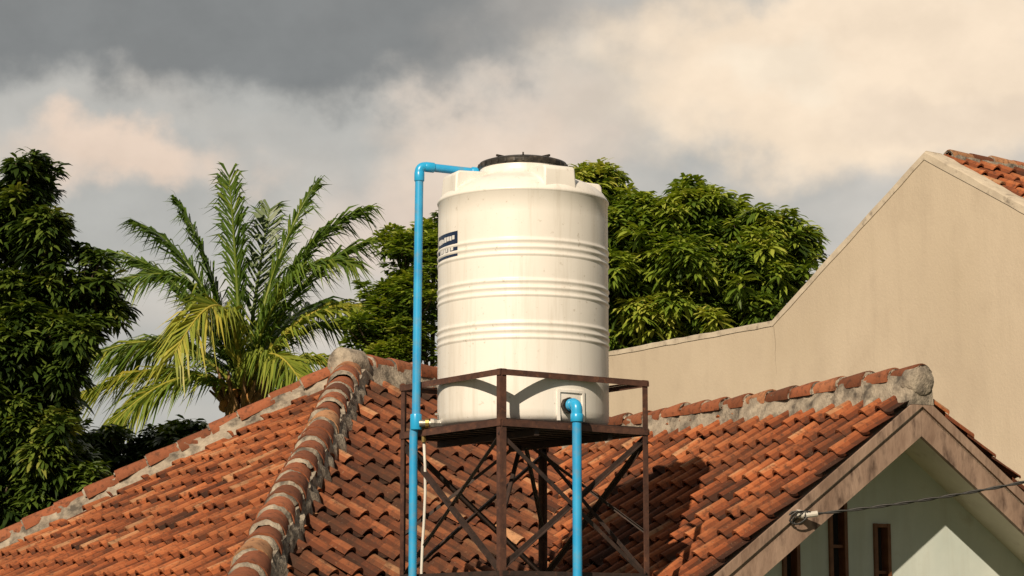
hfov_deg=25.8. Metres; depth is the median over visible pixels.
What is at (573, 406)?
outlet pipe
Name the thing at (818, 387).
ridge tiles
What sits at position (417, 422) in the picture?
inlet pipe
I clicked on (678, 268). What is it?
mango tree
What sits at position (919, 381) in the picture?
ridge end
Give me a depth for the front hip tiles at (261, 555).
13.73 m
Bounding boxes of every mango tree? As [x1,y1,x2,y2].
[0,147,142,529]
[75,414,207,478]
[334,210,437,366]
[568,157,830,350]
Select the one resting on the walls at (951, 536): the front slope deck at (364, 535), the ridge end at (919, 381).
the front slope deck at (364, 535)
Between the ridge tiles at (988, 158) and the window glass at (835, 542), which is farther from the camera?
the ridge tiles at (988, 158)
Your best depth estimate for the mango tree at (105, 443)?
22.95 m
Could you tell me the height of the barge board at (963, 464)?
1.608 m
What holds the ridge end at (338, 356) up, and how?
on the back slope tiles
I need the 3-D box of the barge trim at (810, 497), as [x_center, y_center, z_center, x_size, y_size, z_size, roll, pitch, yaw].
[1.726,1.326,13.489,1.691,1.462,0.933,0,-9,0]
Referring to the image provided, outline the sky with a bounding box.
[0,0,1023,454]
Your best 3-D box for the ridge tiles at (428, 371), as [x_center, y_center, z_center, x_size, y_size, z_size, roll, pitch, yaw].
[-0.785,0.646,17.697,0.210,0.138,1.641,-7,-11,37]
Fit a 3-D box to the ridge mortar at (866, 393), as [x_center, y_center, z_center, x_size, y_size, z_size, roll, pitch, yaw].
[1.468,0.925,16.068,0.265,0.281,4.648,5,-10,-28]
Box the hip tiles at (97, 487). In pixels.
[0,366,331,541]
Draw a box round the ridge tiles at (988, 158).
[946,149,1023,165]
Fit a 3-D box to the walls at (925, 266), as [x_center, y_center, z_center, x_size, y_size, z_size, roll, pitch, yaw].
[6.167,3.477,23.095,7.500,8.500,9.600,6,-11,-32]
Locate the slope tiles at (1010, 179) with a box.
[944,154,1023,197]
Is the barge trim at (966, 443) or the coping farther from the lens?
the coping
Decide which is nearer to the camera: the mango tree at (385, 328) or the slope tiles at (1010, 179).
the slope tiles at (1010, 179)
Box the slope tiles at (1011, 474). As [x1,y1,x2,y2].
[933,399,1023,491]
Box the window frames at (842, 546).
[782,502,891,575]
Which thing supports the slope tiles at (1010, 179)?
on the near slope deck
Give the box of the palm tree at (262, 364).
[72,162,394,442]
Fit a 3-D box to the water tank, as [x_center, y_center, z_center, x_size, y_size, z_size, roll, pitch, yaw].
[0.065,0.026,13.155,1.014,1.602,1.014,0,-9,0]
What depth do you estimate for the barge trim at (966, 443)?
14.19 m
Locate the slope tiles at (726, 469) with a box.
[547,395,906,575]
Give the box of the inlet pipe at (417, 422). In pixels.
[408,162,478,575]
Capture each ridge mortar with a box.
[367,355,436,388]
[562,365,933,448]
[943,150,1023,175]
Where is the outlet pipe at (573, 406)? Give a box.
[561,397,582,575]
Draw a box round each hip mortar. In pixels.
[0,368,330,548]
[228,365,372,575]
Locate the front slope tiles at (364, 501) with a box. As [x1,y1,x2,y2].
[287,380,564,575]
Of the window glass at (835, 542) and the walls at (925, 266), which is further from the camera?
the walls at (925, 266)
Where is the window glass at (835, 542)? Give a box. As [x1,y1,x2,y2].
[787,513,881,575]
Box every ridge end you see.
[327,347,369,373]
[900,367,933,395]
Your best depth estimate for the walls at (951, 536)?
14.60 m
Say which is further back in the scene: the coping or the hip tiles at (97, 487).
the coping
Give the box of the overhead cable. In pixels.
[789,481,1023,524]
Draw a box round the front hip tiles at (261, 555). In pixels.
[226,361,361,575]
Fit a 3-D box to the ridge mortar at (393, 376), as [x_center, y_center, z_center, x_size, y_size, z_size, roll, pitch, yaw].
[-0.803,0.724,17.660,0.316,0.292,1.638,-7,-11,36]
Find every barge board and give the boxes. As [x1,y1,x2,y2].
[730,409,920,575]
[920,407,1023,535]
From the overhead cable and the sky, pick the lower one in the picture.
the overhead cable
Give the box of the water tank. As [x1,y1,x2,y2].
[437,152,609,424]
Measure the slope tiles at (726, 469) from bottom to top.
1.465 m
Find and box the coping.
[609,151,1023,355]
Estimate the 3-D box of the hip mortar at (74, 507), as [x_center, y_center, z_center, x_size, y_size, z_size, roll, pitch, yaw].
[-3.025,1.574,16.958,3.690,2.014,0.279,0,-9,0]
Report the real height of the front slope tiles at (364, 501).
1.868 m
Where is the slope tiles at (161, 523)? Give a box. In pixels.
[0,384,326,575]
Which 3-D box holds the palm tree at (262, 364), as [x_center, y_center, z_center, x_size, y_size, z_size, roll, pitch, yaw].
[-3.760,3.550,30.072,5.363,10.552,4.916,0,-9,0]
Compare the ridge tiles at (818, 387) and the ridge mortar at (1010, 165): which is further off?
the ridge mortar at (1010, 165)
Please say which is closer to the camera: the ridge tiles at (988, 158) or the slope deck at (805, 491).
the slope deck at (805, 491)
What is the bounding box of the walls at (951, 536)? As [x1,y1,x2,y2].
[764,452,1023,575]
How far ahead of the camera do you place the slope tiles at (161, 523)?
15.25 m
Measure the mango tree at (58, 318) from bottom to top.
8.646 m
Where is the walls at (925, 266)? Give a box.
[609,160,1023,484]
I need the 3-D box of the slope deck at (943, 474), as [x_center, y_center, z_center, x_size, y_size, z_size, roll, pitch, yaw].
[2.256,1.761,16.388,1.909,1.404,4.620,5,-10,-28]
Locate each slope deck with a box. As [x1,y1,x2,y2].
[309,394,536,574]
[591,406,920,575]
[904,408,1023,563]
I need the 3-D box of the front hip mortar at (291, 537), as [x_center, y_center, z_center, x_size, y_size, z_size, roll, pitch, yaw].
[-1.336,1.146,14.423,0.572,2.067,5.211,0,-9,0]
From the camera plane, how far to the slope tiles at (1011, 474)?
14.29 m
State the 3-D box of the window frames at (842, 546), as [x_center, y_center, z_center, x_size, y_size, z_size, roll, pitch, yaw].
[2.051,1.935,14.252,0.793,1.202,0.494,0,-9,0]
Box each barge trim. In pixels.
[714,404,921,575]
[922,405,1023,503]
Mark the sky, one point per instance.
(819, 108)
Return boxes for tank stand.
[399,368,649,575]
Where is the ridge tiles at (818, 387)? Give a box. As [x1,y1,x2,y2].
[608,363,924,424]
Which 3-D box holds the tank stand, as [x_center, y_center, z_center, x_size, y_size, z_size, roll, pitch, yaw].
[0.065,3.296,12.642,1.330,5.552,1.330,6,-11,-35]
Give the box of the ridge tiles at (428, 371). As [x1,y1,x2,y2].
[367,354,437,378]

